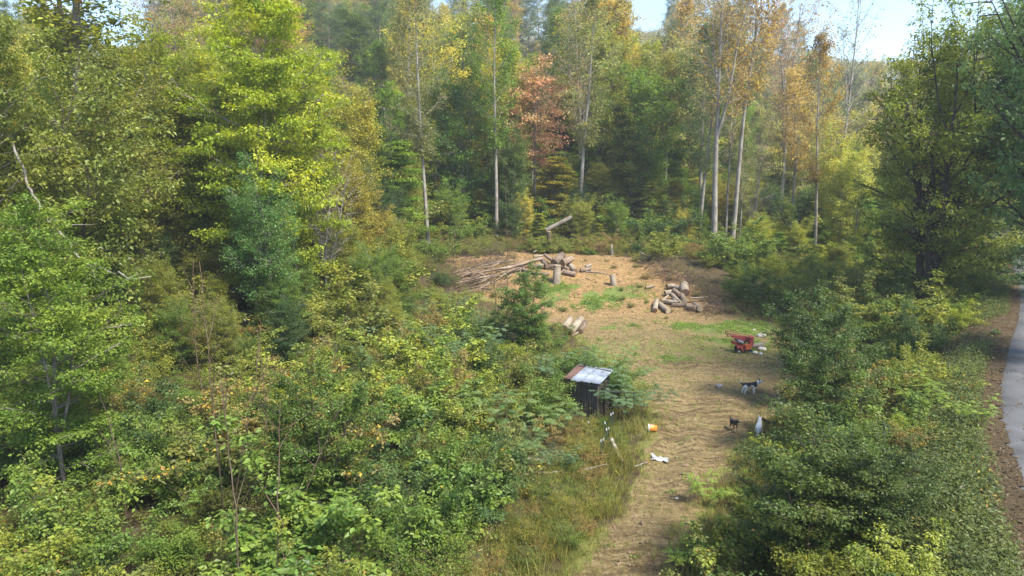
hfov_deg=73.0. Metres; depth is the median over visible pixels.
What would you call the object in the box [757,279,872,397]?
dogwood tree
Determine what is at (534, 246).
rim brush
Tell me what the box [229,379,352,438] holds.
leafy sapling
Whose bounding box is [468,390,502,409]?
shrub
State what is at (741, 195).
poplar tree
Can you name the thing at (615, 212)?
dogwood tree
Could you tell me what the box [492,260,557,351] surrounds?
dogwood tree
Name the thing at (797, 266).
shrub
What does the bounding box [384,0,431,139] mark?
poplar tree
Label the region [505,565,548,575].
weed clump
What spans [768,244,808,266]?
leafy sapling
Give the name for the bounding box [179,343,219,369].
dense shrub
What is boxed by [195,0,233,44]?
pine tree
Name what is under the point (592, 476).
weed clump
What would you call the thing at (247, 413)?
sapling
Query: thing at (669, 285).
cut log
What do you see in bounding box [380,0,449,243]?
poplar tree
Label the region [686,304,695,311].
cut log
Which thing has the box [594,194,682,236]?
glossy shrub
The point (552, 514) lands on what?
weed clump
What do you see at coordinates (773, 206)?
dogwood tree
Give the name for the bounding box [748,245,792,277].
shrub
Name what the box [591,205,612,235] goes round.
beech tree
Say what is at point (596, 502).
weed clump
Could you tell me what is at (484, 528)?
weed clump
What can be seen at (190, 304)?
glossy shrub
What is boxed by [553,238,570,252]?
rim brush
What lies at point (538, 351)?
shrub
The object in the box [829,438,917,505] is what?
shrub
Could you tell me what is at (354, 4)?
oak tree
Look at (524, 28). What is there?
pine tree
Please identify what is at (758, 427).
dog
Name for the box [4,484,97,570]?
shrub
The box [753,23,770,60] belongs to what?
gum tree
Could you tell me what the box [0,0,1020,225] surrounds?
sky
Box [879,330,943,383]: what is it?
shrub
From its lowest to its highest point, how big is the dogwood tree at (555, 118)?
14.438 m
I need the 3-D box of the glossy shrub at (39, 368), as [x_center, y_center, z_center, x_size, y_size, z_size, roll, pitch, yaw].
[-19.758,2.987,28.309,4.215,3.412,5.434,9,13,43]
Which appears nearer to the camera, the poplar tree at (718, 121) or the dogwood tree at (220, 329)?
the dogwood tree at (220, 329)
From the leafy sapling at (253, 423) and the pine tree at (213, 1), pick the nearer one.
the leafy sapling at (253, 423)
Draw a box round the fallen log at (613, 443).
[609,438,621,462]
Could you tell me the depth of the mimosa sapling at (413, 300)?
49.62 m
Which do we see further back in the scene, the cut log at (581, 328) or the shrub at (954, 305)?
the cut log at (581, 328)
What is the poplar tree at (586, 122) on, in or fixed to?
on the ground at (716, 271)
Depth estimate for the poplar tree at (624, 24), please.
95.97 m
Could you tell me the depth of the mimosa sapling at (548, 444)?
27.00 m
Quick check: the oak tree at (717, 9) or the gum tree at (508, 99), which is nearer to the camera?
the gum tree at (508, 99)
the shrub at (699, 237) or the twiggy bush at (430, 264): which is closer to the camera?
the twiggy bush at (430, 264)
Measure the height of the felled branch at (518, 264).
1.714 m
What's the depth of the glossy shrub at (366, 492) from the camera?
20.93 m
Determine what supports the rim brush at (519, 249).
on the dirt track
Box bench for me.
[603,391,634,418]
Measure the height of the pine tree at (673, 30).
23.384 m
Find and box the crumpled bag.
[651,453,669,461]
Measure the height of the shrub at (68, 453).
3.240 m
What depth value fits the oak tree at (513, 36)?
160.43 m
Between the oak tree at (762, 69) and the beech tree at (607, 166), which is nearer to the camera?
the beech tree at (607, 166)
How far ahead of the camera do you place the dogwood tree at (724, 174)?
92.40 m
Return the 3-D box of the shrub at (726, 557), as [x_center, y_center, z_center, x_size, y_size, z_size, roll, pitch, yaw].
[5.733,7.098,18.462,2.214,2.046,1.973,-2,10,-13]
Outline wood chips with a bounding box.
[448,251,788,559]
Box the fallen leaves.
[933,266,1023,573]
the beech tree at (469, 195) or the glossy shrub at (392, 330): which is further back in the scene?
the beech tree at (469, 195)
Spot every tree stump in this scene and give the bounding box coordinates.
[547,231,550,246]
[552,265,560,283]
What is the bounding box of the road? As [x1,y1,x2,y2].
[988,220,1023,489]
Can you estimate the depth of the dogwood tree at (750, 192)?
89.45 m
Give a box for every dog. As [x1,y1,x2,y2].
[730,416,739,429]
[739,379,762,394]
[755,416,762,435]
[762,417,776,427]
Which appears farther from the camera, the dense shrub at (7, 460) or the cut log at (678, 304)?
the cut log at (678, 304)
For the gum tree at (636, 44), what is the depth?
105.27 m
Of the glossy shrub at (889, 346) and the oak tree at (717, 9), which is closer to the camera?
the glossy shrub at (889, 346)
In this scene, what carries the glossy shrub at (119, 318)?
on the ground at (716, 271)
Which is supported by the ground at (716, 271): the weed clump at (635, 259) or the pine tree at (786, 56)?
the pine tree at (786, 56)
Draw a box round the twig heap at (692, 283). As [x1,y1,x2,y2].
[623,252,749,318]
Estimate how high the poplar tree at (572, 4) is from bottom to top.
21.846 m
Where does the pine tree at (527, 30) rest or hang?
on the ground at (716, 271)
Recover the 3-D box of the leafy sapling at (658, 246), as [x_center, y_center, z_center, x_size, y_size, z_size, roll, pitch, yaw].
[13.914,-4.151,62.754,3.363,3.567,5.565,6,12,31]
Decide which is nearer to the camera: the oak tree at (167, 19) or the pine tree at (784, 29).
the oak tree at (167, 19)
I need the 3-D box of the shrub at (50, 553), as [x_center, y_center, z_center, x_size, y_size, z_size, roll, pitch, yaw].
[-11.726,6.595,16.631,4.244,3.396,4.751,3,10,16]
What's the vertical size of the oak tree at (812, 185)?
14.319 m
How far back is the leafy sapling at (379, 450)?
23.07 m
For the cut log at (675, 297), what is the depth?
53.86 m
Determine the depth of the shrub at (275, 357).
35.52 m
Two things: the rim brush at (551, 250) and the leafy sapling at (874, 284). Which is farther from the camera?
the rim brush at (551, 250)
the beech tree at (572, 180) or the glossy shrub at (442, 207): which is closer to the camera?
the glossy shrub at (442, 207)
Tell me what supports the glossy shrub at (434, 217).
on the ground at (716, 271)
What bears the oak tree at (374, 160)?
on the ground at (716, 271)
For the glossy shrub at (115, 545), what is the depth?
18.19 m
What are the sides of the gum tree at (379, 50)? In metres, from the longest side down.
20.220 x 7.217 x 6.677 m
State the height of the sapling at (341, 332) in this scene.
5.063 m
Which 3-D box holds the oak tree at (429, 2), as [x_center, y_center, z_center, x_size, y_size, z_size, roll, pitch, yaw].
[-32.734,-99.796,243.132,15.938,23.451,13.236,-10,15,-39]
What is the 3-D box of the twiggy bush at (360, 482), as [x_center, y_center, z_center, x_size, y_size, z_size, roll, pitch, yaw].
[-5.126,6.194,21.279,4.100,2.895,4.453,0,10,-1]
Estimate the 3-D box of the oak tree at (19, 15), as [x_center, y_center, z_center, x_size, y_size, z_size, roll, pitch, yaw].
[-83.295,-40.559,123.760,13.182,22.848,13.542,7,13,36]
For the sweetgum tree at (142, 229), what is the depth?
38.09 m
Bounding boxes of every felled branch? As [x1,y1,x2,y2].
[452,273,486,282]
[454,253,497,272]
[454,261,501,276]
[454,261,537,283]
[457,257,542,278]
[458,266,505,276]
[460,249,514,270]
[471,271,506,282]
[489,267,521,284]
[521,267,544,274]
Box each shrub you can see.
[0,315,24,350]
[0,342,94,390]
[0,347,51,368]
[0,426,48,481]
[0,433,223,575]
[0,434,147,502]
[0,469,126,575]
[0,475,57,540]
[0,486,54,547]
[0,501,37,519]
[0,522,31,573]
[1,378,142,468]
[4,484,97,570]
[13,352,102,410]
[19,452,135,527]
[30,287,147,342]
[46,399,243,508]
[52,357,190,455]
[60,361,127,379]
[76,205,234,290]
[85,340,143,380]
[87,391,134,422]
[91,360,177,426]
[107,407,201,468]
[108,319,189,378]
[108,405,231,496]
[117,489,222,575]
[123,254,262,334]
[129,368,213,408]
[129,505,226,556]
[131,329,193,355]
[134,324,183,346]
[141,557,212,575]
[153,181,354,275]
[158,295,246,355]
[158,370,224,425]
[166,274,191,300]
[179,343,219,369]
[182,287,205,318]
[193,309,272,341]
[202,523,275,575]
[204,324,266,363]
[222,332,348,399]
[225,472,414,544]
[234,279,401,343]
[236,294,275,316]
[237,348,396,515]
[238,346,357,420]
[243,324,271,345]
[244,266,393,324]
[245,424,298,502]
[246,512,377,575]
[251,408,310,473]
[256,468,360,504]
[262,353,294,374]
[272,336,327,361]
[274,237,433,311]
[279,352,303,370]
[281,342,331,377]
[291,319,373,372]
[299,274,352,318]
[304,314,360,359]
[313,182,454,257]
[319,269,354,299]
[322,348,459,410]
[324,487,477,575]
[335,351,367,380]
[337,159,441,243]
[341,319,388,353]
[345,356,411,384]
[346,404,391,430]
[348,300,416,350]
[348,334,396,369]
[355,449,460,531]
[363,175,450,195]
[364,318,454,373]
[372,348,484,407]
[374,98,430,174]
[380,317,428,362]
[381,318,464,349]
[389,319,465,375]
[390,392,514,489]
[400,248,426,265]
[400,302,420,327]
[401,418,545,492]
[403,282,424,307]
[404,280,444,296]
[404,299,456,341]
[411,207,484,243]
[417,174,483,237]
[417,308,444,326]
[420,152,572,193]
[420,233,444,247]
[422,226,445,243]
[422,289,467,308]
[422,423,534,529]
[429,269,457,286]
[440,201,520,241]
[448,336,485,365]
[449,358,514,393]
[464,334,510,385]
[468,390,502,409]
[469,418,531,450]
[475,87,616,158]
[476,159,556,216]
[477,95,615,155]
[479,338,568,387]
[482,334,533,361]
[492,312,545,342]
[495,328,533,348]
[497,113,688,189]
[507,156,607,233]
[507,360,585,418]
[508,374,535,398]
[511,192,570,236]
[514,352,553,378]
[520,343,561,362]
[524,393,566,425]
[531,322,577,351]
[537,322,562,334]
[548,133,619,190]
[551,335,608,382]
[552,344,598,387]
[554,233,572,241]
[557,342,584,354]
[566,356,633,389]
[580,349,663,406]
[590,223,610,237]
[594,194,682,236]
[596,413,611,429]
[622,193,702,240]
[627,236,649,254]
[646,131,729,199]
[672,175,745,236]
[686,472,867,575]
[687,224,709,242]
[688,519,775,575]
[700,564,766,575]
[710,222,758,245]
[723,220,783,264]
[723,254,765,289]
[724,468,775,513]
[729,259,765,273]
[744,192,854,246]
[745,432,845,496]
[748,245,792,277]
[748,438,791,456]
[755,257,783,266]
[755,504,869,575]
[756,411,825,450]
[759,261,809,292]
[762,172,868,222]
[764,277,820,307]
[765,259,846,311]
[770,356,893,423]
[771,431,866,534]
[779,250,807,276]
[781,253,806,275]
[789,239,873,284]
[789,264,812,287]
[789,306,834,331]
[793,526,871,575]
[795,355,900,403]
[795,358,937,467]
[796,295,896,349]
[800,295,843,317]
[801,251,832,274]
[801,260,868,286]
[803,340,904,380]
[805,232,841,255]
[807,246,851,273]
[817,273,949,334]
[825,344,930,367]
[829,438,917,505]
[832,251,938,302]
[835,257,862,279]
[836,267,946,322]
[839,512,974,575]
[844,237,905,262]
[846,248,924,269]
[852,281,940,325]
[854,332,903,364]
[861,236,914,257]
[862,240,909,270]
[872,254,911,286]
[873,299,951,346]
[877,336,989,398]
[879,291,1001,363]
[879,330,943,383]
[880,278,960,327]
[883,247,990,299]
[884,419,945,457]
[888,404,945,435]
[911,269,987,312]
[923,241,1023,285]
[937,274,984,301]
[938,298,987,329]
[941,293,979,316]
[973,199,1023,267]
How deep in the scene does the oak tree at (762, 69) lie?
160.43 m
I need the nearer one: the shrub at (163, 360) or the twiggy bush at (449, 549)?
the twiggy bush at (449, 549)
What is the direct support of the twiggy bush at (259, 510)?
on the ground at (716, 271)
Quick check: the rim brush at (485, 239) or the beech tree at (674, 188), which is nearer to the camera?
the rim brush at (485, 239)
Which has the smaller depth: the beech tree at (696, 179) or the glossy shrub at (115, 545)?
the glossy shrub at (115, 545)
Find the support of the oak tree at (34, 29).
on the ground at (716, 271)
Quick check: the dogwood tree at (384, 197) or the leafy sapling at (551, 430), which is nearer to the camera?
the leafy sapling at (551, 430)
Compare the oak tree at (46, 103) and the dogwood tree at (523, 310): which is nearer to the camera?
the dogwood tree at (523, 310)
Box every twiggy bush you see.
[58,536,149,575]
[79,312,133,350]
[108,351,175,391]
[109,379,216,428]
[162,348,222,389]
[163,427,290,549]
[167,409,249,449]
[177,367,254,424]
[179,468,258,524]
[200,368,268,409]
[200,554,243,575]
[222,526,280,574]
[224,362,280,396]
[228,286,251,307]
[234,367,333,409]
[250,330,276,356]
[282,452,409,530]
[297,512,436,575]
[329,379,428,451]
[347,349,397,382]
[351,353,450,401]
[359,521,503,575]
[364,477,492,575]
[367,555,478,575]
[374,545,482,575]
[399,407,483,463]
[402,341,470,392]
[408,287,442,313]
[416,248,454,272]
[422,289,471,312]
[422,352,502,422]
[451,327,513,367]
[467,341,571,421]
[471,306,508,327]
[472,230,494,251]
[545,411,577,432]
[549,342,594,362]
[575,226,605,244]
[608,229,641,246]
[663,232,685,253]
[680,238,705,257]
[692,244,730,268]
[735,236,789,261]
[737,281,789,315]
[784,401,851,461]
[815,374,949,434]
[819,478,913,541]
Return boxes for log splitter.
[725,331,753,353]
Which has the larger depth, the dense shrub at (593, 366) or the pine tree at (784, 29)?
the pine tree at (784, 29)
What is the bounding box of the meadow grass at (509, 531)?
[423,412,655,575]
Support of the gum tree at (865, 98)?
on the ground at (716, 271)
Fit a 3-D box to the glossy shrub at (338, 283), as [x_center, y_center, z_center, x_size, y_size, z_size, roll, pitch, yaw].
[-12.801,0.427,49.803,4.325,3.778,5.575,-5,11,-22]
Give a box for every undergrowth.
[0,232,1022,575]
[379,122,1010,250]
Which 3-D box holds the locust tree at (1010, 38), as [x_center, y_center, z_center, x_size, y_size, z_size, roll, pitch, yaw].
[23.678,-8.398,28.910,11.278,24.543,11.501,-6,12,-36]
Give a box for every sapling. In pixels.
[0,350,51,428]
[0,360,152,447]
[4,316,85,364]
[38,558,160,575]
[88,363,295,511]
[98,392,140,520]
[114,432,264,514]
[153,237,227,288]
[169,272,213,430]
[176,367,290,453]
[182,262,235,538]
[194,415,402,575]
[200,324,288,382]
[218,369,277,571]
[227,319,268,540]
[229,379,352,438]
[234,310,276,331]
[251,378,329,566]
[252,331,283,494]
[264,333,326,360]
[275,374,400,489]
[290,395,344,499]
[291,342,395,405]
[300,299,377,342]
[313,334,493,447]
[321,406,436,499]
[326,322,377,355]
[327,301,361,371]
[335,295,488,386]
[339,346,399,369]
[362,310,406,337]
[378,318,458,353]
[390,361,524,444]
[393,341,465,370]
[402,287,456,314]
[402,444,514,550]
[411,229,460,262]
[427,291,477,319]
[429,292,486,333]
[446,300,514,349]
[448,215,461,309]
[451,323,507,353]
[455,308,490,332]
[457,384,585,455]
[466,315,524,344]
[477,219,523,241]
[479,306,512,339]
[490,263,503,321]
[498,174,536,318]
[506,434,543,464]
[515,426,556,451]
[521,413,564,443]
[531,345,604,384]
[535,444,585,468]
[572,341,658,388]
[588,360,687,419]
[623,222,670,242]
[646,225,683,258]
[659,519,747,575]
[670,216,777,269]
[697,506,746,536]
[720,260,798,304]
[727,230,767,248]
[760,224,814,260]
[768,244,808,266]
[789,270,867,311]
[790,224,826,250]
[791,306,876,358]
[796,286,872,354]
[803,259,873,296]
[817,267,902,317]
[824,327,917,412]
[825,236,893,270]
[825,242,906,275]
[829,272,857,289]
[832,256,883,289]
[849,269,981,334]
[849,294,948,354]
[870,258,915,289]
[945,289,991,307]
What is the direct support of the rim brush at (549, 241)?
on the dirt track
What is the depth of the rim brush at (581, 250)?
66.96 m
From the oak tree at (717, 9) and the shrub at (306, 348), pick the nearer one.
the shrub at (306, 348)
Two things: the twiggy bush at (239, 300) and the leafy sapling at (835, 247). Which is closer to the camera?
the twiggy bush at (239, 300)
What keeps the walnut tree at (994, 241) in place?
on the ground at (716, 271)
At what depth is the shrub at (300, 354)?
36.83 m
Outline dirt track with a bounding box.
[439,249,806,575]
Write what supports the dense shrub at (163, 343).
on the ground at (716, 271)
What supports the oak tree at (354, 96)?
on the ground at (716, 271)
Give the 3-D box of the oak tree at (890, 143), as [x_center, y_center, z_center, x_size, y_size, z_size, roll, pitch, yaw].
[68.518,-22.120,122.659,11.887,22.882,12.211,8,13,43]
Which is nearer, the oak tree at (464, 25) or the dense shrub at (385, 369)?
the dense shrub at (385, 369)
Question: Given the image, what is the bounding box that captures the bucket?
[648,424,656,430]
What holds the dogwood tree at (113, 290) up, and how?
on the ground at (716, 271)
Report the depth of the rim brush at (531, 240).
67.55 m
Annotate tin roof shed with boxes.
[564,364,611,417]
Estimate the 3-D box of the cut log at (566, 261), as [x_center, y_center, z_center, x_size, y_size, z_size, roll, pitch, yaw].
[4.806,-2.385,60.303,0.560,0.599,1.283,10,24,44]
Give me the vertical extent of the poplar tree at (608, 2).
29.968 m
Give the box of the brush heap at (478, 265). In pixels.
[422,232,555,295]
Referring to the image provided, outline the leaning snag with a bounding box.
[545,215,571,231]
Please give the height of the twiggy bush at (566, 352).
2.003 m
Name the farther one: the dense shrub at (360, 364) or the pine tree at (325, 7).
the pine tree at (325, 7)
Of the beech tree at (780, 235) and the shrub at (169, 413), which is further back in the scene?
the beech tree at (780, 235)
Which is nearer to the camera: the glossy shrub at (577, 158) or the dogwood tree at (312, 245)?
the dogwood tree at (312, 245)
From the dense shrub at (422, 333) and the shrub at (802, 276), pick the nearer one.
the dense shrub at (422, 333)
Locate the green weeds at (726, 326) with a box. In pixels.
[458,252,795,562]
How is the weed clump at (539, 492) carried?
on the ground at (716, 271)
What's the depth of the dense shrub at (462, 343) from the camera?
38.43 m
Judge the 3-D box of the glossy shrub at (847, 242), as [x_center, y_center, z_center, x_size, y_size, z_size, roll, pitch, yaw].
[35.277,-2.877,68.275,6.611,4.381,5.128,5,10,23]
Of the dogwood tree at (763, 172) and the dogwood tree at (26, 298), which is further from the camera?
the dogwood tree at (763, 172)
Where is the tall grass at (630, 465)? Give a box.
[440,250,813,575]
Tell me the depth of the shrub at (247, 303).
46.83 m
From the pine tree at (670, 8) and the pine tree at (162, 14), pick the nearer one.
the pine tree at (162, 14)
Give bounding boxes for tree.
[0,0,21,31]
[0,0,27,44]
[0,0,151,212]
[0,5,79,353]
[0,29,184,366]
[0,30,57,105]
[0,117,64,188]
[0,160,14,182]
[0,162,27,221]
[0,190,157,508]
[1,10,38,85]
[2,151,53,205]
[7,0,220,253]
[8,185,86,262]
[9,15,88,65]
[10,0,49,39]
[11,16,71,81]
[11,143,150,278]
[12,287,43,319]
[15,27,87,135]
[20,0,105,55]
[34,86,95,176]
[36,28,190,306]
[74,254,157,355]
[82,31,240,254]
[90,28,155,103]
[113,243,189,337]
[119,9,255,247]
[119,215,187,300]
[121,0,214,81]
[140,135,193,232]
[141,0,200,34]
[143,295,208,372]
[145,0,164,36]
[147,10,214,57]
[149,0,354,322]
[151,214,225,289]
[152,0,176,39]
[153,34,254,199]
[155,0,207,51]
[160,42,232,79]
[167,42,230,151]
[168,35,272,145]
[172,238,237,304]
[181,290,255,381]
[188,0,360,275]
[194,263,239,326]
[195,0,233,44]
[195,0,263,50]
[197,293,242,345]
[203,38,225,64]
[204,223,259,308]
[217,152,307,330]
[218,40,360,272]
[233,0,272,59]
[240,262,313,347]
[252,0,315,57]
[255,248,332,308]
[260,283,312,369]
[261,83,354,264]
[268,44,349,165]
[286,41,337,91]
[294,0,319,46]
[294,0,328,50]
[298,213,341,284]
[304,0,359,51]
[304,1,349,82]
[305,129,365,287]
[309,46,401,267]
[311,0,397,86]
[314,135,388,273]
[314,206,375,287]
[317,0,373,91]
[323,0,355,84]
[335,78,378,131]
[337,0,364,9]
[343,239,398,312]
[346,100,389,186]
[349,127,385,167]
[351,37,392,123]
[352,0,396,123]
[352,237,423,312]
[354,163,416,257]
[355,0,378,11]
[361,0,390,59]
[363,197,406,256]
[363,270,402,328]
[366,0,401,91]
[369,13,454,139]
[371,79,410,161]
[371,137,435,239]
[372,208,427,296]
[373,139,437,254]
[373,149,425,202]
[375,296,408,335]
[377,153,438,248]
[378,0,416,57]
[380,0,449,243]
[381,11,415,137]
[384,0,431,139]
[385,28,407,82]
[391,88,424,174]
[403,14,477,164]
[403,15,514,219]
[403,55,471,190]
[411,67,454,228]
[413,60,491,157]
[414,0,434,22]
[417,2,459,41]
[423,23,511,227]
[425,176,444,213]
[429,10,448,54]
[430,179,472,236]
[432,0,503,112]
[432,3,452,57]
[439,0,461,25]
[439,8,459,24]
[448,174,476,221]
[451,0,463,22]
[462,0,509,56]
[462,50,524,163]
[465,152,510,223]
[467,0,526,235]
[467,189,486,227]
[469,0,506,166]
[470,0,522,51]
[475,181,501,234]
[479,11,523,64]
[480,51,585,198]
[481,37,543,229]
[485,10,516,65]
[485,135,530,186]
[488,111,534,232]
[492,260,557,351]
[495,194,529,240]
[502,0,525,46]
[512,188,534,239]
[513,0,546,63]
[515,0,539,55]
[516,130,552,192]
[520,51,543,115]
[521,83,576,162]
[522,0,569,108]
[524,61,549,219]
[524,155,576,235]
[527,213,551,240]
[530,0,544,44]
[535,13,647,167]
[536,2,571,74]
[538,0,566,99]
[539,0,571,22]
[540,6,578,102]
[542,98,578,158]
[545,74,576,150]
[549,0,596,156]
[549,146,596,211]
[553,0,633,237]
[554,150,575,197]
[555,0,585,73]
[555,193,600,240]
[561,167,594,221]
[564,178,594,236]
[565,23,591,155]
[567,192,596,239]
[570,1,584,81]
[571,0,639,188]
[573,138,603,214]
[576,149,640,223]
[589,59,694,208]
[589,165,638,225]
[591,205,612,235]
[594,0,645,154]
[597,0,639,160]
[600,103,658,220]
[600,193,629,237]
[609,86,670,174]
[615,31,681,96]
[615,159,651,212]
[630,30,643,55]
[630,31,643,48]
[632,181,662,225]
[633,37,664,112]
[634,31,753,193]
[641,146,678,198]
[645,23,670,53]
[646,50,690,184]
[647,178,675,224]
[653,181,694,237]
[655,0,715,127]
[655,18,692,46]
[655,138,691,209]
[657,20,685,67]
[658,0,680,36]
[661,19,693,66]
[661,170,711,236]
[664,203,699,242]
[669,0,697,30]
[672,1,733,207]
[673,0,775,245]
[678,202,709,240]
[679,135,738,185]
[680,14,743,225]
[680,158,734,207]
[683,166,732,239]
[686,19,721,92]
[687,178,707,214]
[689,161,728,188]
[691,84,737,163]
[693,0,705,27]
[693,168,759,236]
[700,0,711,22]
[705,49,778,157]
[708,0,734,25]
[711,108,739,181]
[714,0,789,238]
[719,1,757,235]
[719,203,748,239]
[722,72,761,177]
[723,0,753,31]
[723,157,786,233]
[723,395,910,575]
[724,37,783,106]
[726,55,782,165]
[726,112,763,237]
[727,32,780,100]
[727,156,748,186]
[733,169,772,237]
[734,0,748,36]
[734,153,787,215]
[739,138,779,236]
[744,207,785,241]
[744,211,777,252]
[747,101,778,172]
[750,173,790,234]
[751,88,843,245]
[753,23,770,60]
[754,0,830,220]
[755,234,774,255]
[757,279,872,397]
[764,176,782,213]
[766,118,810,190]
[767,80,804,155]
[770,232,788,254]
[771,65,823,230]
[773,67,817,137]
[774,8,795,77]
[775,37,797,79]
[777,319,897,445]
[778,217,815,259]
[782,184,829,230]
[782,200,798,240]
[786,20,809,68]
[788,7,848,245]
[792,178,837,243]
[796,49,831,112]
[797,82,820,153]
[797,142,818,191]
[798,60,832,115]
[799,229,812,254]
[802,209,846,250]
[803,140,881,238]
[808,101,893,201]
[808,244,826,260]
[808,417,958,551]
[812,113,884,249]
[817,239,860,269]
[819,98,848,167]
[821,0,887,155]
[822,60,872,123]
[822,233,838,257]
[823,77,848,117]
[839,0,1023,299]
[842,206,882,248]
[844,246,863,263]
[846,207,881,246]
[847,87,876,147]
[848,137,867,193]
[850,161,873,198]
[855,176,908,234]
[857,141,885,182]
[863,198,883,243]
[864,56,873,74]
[865,229,885,251]
[867,54,886,102]
[867,91,895,157]
[873,85,927,162]
[873,99,932,178]
[875,246,891,263]
[881,6,1023,293]
[882,135,925,255]
[902,239,924,275]
[937,0,1023,294]
[938,0,1023,261]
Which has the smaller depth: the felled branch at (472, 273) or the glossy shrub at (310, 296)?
the glossy shrub at (310, 296)
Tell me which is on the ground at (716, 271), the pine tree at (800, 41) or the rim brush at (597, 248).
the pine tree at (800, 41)
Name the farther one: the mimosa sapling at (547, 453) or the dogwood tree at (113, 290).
the dogwood tree at (113, 290)
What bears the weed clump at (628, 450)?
on the ground at (716, 271)
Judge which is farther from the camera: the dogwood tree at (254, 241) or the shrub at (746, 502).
the dogwood tree at (254, 241)
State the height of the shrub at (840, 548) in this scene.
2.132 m
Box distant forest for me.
[10,0,1022,137]
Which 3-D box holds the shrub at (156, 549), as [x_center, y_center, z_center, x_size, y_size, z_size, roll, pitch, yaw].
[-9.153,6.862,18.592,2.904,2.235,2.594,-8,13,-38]
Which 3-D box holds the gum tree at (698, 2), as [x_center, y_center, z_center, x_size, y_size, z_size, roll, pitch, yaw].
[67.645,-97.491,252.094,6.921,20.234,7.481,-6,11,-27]
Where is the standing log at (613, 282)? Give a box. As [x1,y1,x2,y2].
[609,274,616,285]
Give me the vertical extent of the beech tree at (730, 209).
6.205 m
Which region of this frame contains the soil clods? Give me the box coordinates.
[461,251,794,575]
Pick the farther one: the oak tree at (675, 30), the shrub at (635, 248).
the oak tree at (675, 30)
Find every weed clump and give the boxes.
[432,539,497,575]
[435,547,476,575]
[464,544,506,575]
[469,520,494,542]
[486,534,514,558]
[503,507,524,526]
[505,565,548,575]
[508,502,548,546]
[511,458,550,498]
[512,534,545,572]
[521,501,545,516]
[525,465,555,486]
[526,466,570,500]
[528,532,552,557]
[538,443,563,470]
[538,520,555,540]
[540,502,591,551]
[541,455,567,479]
[543,480,573,508]
[543,509,562,520]
[552,444,597,478]
[552,469,597,501]
[553,430,570,443]
[553,438,584,457]
[557,485,592,516]
[558,301,568,311]
[560,416,590,437]
[560,501,599,538]
[565,422,593,449]
[565,456,609,483]
[572,410,597,428]
[572,423,610,454]
[577,438,618,469]
[582,483,618,515]
[584,416,602,436]
[590,477,618,503]
[609,427,633,448]
[612,420,630,438]
[612,436,636,456]
[626,419,644,433]
[630,255,639,260]
[638,269,650,279]
[723,303,738,313]
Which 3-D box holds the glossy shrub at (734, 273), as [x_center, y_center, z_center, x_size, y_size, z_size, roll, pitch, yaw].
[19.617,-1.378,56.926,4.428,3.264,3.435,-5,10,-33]
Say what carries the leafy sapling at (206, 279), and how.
on the ground at (716, 271)
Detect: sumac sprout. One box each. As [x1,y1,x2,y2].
[662,515,716,566]
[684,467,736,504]
[882,340,913,366]
[890,364,945,400]
[916,379,950,406]
[940,393,1003,425]
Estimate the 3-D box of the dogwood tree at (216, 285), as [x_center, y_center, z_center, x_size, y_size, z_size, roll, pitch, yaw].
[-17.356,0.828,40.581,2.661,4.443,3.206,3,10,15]
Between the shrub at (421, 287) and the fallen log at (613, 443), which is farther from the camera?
the shrub at (421, 287)
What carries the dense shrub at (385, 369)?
on the ground at (716, 271)
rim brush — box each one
[438,232,452,242]
[448,238,474,251]
[460,244,485,255]
[461,233,486,247]
[464,227,495,243]
[469,230,498,244]
[485,229,512,245]
[485,238,504,254]
[488,240,507,250]
[497,229,528,248]
[511,240,524,251]
[519,234,545,252]
[522,238,540,251]
[527,232,562,246]
[529,241,556,253]
[536,235,562,251]
[540,240,557,253]
[551,238,584,253]
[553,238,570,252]
[563,232,603,244]
[573,241,590,254]
[574,235,617,250]
[582,246,601,254]
[588,236,616,253]
[590,228,611,240]
[600,228,626,244]
[601,240,625,254]
[606,239,631,252]
[614,221,647,239]
[614,233,632,251]
[619,229,647,244]
[674,246,697,256]
[677,240,706,251]
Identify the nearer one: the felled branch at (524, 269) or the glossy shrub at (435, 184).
the felled branch at (524, 269)
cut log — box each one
[540,258,548,267]
[543,253,551,260]
[550,252,565,263]
[560,256,573,265]
[561,316,573,329]
[562,269,575,276]
[566,263,577,272]
[566,316,584,335]
[577,320,587,333]
[580,267,590,271]
[652,298,658,312]
[658,302,670,313]
[664,289,672,294]
[664,299,675,303]
[666,284,674,287]
[670,293,681,302]
[672,288,681,296]
[672,303,685,306]
[680,281,689,296]
[680,293,687,302]
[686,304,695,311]
[693,301,702,311]
[752,343,764,347]
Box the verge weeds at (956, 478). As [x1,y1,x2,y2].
[753,238,1023,575]
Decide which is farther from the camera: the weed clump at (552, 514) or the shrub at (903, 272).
the shrub at (903, 272)
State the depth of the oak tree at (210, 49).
89.33 m
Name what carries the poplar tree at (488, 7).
on the ground at (716, 271)
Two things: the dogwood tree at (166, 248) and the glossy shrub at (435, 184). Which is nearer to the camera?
the dogwood tree at (166, 248)
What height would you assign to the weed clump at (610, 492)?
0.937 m
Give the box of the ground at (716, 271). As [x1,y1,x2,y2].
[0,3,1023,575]
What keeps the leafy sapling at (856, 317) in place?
on the ground at (716, 271)
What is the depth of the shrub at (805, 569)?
16.47 m
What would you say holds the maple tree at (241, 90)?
on the ground at (716, 271)
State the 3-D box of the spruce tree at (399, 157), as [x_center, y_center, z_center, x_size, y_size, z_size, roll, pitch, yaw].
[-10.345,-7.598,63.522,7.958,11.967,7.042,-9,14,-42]
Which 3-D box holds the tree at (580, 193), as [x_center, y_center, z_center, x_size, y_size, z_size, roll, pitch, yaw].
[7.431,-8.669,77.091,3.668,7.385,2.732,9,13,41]
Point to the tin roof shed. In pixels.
(588, 376)

